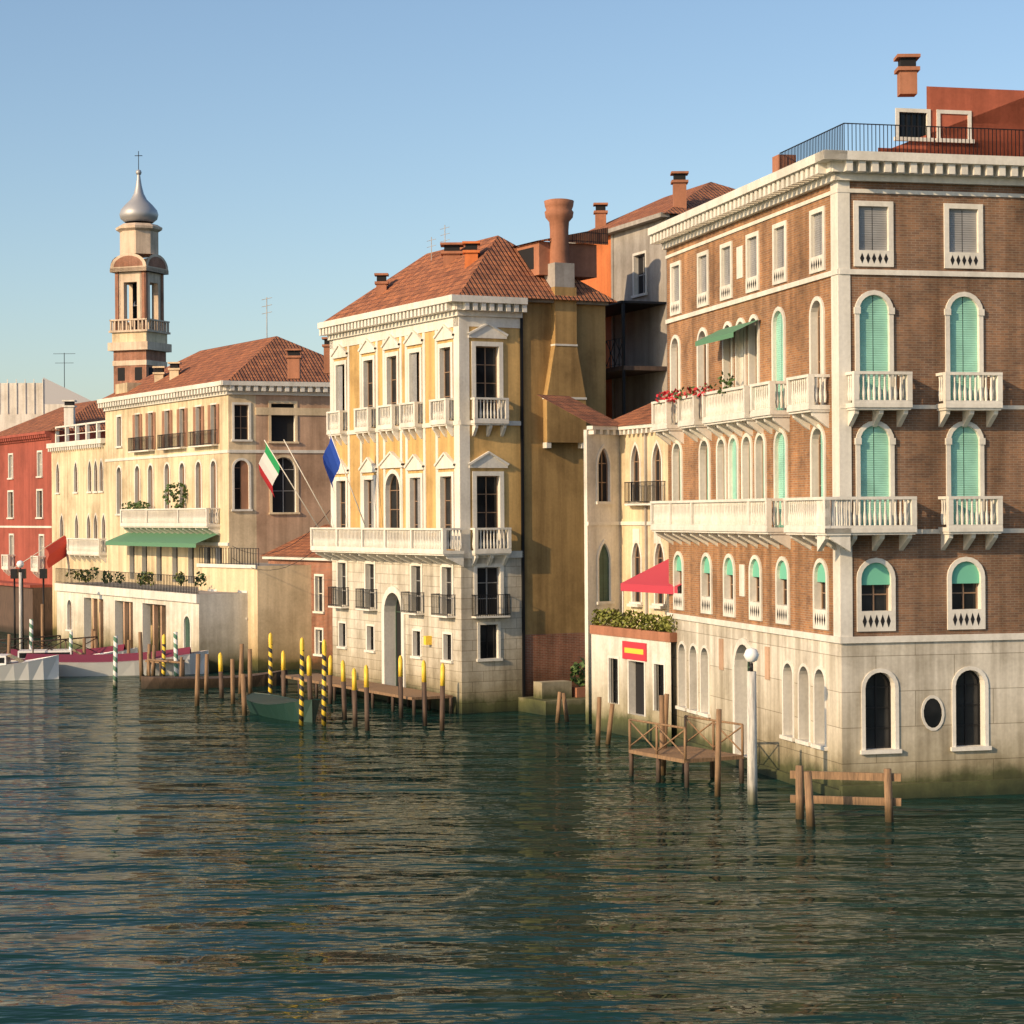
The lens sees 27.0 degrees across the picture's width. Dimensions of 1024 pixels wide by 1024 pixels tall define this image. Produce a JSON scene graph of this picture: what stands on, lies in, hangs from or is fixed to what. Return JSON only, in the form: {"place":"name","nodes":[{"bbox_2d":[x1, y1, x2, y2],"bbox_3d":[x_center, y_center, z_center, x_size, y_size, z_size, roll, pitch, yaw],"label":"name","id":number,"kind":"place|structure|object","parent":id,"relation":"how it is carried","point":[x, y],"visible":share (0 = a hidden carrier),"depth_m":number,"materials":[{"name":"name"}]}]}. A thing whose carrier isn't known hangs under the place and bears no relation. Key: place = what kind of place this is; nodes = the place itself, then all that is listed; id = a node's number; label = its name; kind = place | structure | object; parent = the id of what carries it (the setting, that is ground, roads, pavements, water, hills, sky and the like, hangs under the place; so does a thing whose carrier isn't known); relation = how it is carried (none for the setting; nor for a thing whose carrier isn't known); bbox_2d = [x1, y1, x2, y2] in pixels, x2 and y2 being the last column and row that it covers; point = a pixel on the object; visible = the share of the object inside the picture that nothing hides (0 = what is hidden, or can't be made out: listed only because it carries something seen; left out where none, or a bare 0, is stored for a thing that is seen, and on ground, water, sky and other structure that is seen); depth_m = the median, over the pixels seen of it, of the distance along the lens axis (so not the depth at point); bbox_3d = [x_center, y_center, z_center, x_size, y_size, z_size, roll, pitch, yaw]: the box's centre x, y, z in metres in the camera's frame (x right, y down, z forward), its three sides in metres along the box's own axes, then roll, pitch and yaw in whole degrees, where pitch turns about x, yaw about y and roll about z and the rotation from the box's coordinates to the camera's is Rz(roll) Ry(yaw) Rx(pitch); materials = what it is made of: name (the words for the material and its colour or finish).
{"place":"outdoors","nodes":[
{"label":"outdoors","id":0,"kind":"place"},
{"bbox_2d":[0,353,90,431],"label":"building","id":1,"kind":"structure","parent":0,"point":[20,403],"depth_m":230.01,"materials":[{"name":"grey"}]},
{"bbox_2d":[0,400,104,635],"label":"red house","id":2,"kind":"structure","parent":0,"point":[25,496],"depth_m":162.40,"materials":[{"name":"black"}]},
{"bbox_2d":[3,556,43,567],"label":"windows","id":3,"kind":"structure","parent":2,"relation":"on","point":[34,564],"depth_m":160.33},
{"bbox_2d":[108,223,171,392],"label":"campanile","id":4,"kind":"structure","parent":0,"point":[139,346],"depth_m":278.05,"materials":[{"name":"stone"}]},
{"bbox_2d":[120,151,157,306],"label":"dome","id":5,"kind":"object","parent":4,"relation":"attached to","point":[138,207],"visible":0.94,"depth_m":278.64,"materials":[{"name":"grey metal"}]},
{"bbox_2d":[0,631,1023,1023],"bbox_3d":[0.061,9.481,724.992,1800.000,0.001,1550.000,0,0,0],"label":"water","id":6,"kind":"structure","parent":0,"point":[172,857],"depth_m":51.28,"materials":[{"name":"teal liquid"}]},
{"bbox_2d":[46,420,106,642],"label":"house","id":7,"kind":"structure","parent":6,"relation":"on","point":[78,489],"depth_m":152.44,"materials":[{"name":"beige paint"}]},
{"bbox_2d":[69,539,105,551],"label":"balcony","id":8,"kind":"object","parent":7,"relation":"attached to","point":[83,545],"visible":1,"depth_m":149.89,"materials":[{"name":"white stone"}]},
{"bbox_2d":[46,336,330,671],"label":"palazzo","id":9,"kind":"structure","parent":6,"relation":"on","point":[193,431],"depth_m":130.43,"materials":[{"name":"beige paint"}]},
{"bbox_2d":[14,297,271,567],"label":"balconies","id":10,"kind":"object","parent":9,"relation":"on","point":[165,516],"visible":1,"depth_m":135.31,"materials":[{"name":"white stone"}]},
{"bbox_2d":[197,547,311,670],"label":"annex","id":11,"kind":"object","parent":6,"relation":"on","point":[279,604],"visible":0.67,"depth_m":121.47,"materials":[{"name":"beige paint"}]},
{"bbox_2d":[261,525,332,670],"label":"house","id":12,"kind":"structure","parent":6,"relation":"on","point":[321,610],"depth_m":121.59,"materials":[{"name":"brick"}]},
{"bbox_2d":[259,228,616,713],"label":"palazzo","id":13,"kind":"structure","parent":6,"relation":"on","point":[517,329],"depth_m":96.12,"materials":[{"name":"paint"}]},
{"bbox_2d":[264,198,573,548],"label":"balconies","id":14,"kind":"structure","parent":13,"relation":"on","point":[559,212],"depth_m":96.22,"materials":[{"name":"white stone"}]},
{"bbox_2d":[0,510,893,826],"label":"mooring posts","id":15,"kind":"object","parent":6,"relation":"in","point":[802,776],"visible":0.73,"depth_m":88.59,"materials":[{"name":"brown wood"}]},
{"bbox_2d":[0,569,900,805],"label":"docks","id":16,"kind":"object","parent":6,"relation":"in","point":[27,664],"visible":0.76,"depth_m":100.89,"materials":[{"name":"wood"},{"name":"paint"}]},
{"bbox_2d":[648,54,1023,798],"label":"palazzo","id":17,"kind":"structure","parent":6,"relation":"on","point":[898,648],"depth_m":66.22,"materials":[{"name":"brick"}]},
{"bbox_2d":[653,374,995,525],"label":"balconies","id":18,"kind":"object","parent":17,"relation":"on","point":[805,512],"visible":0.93,"depth_m":66.56,"materials":[{"name":"white stone"}]},
{"bbox_2d":[0,0,1023,400],"label":"sky","id":19,"kind":"structure","parent":0,"point":[295,153],"materials":[{"name":"blue"}]},
{"bbox_2d":[538,395,681,744],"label":"house","id":20,"kind":"structure","parent":0,"point":[627,654],"depth_m":87.94,"materials":[{"name":"beige paint"}]},
{"bbox_2d":[622,587,677,615],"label":"pole","id":21,"kind":"object","parent":20,"relation":"on","point":[623,602],"visible":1,"depth_m":85.00,"materials":[{"name":"metal"}]},
{"bbox_2d":[569,171,734,426],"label":"house","id":22,"kind":"structure","parent":0,"point":[631,279],"depth_m":102.06,"materials":[{"name":"grey paint"}]},
{"bbox_2d":[606,340,621,365],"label":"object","id":23,"kind":"structure","parent":22,"relation":"attached to","point":[611,351],"depth_m":99.25,"materials":[{"name":"black metal"}]}
]}

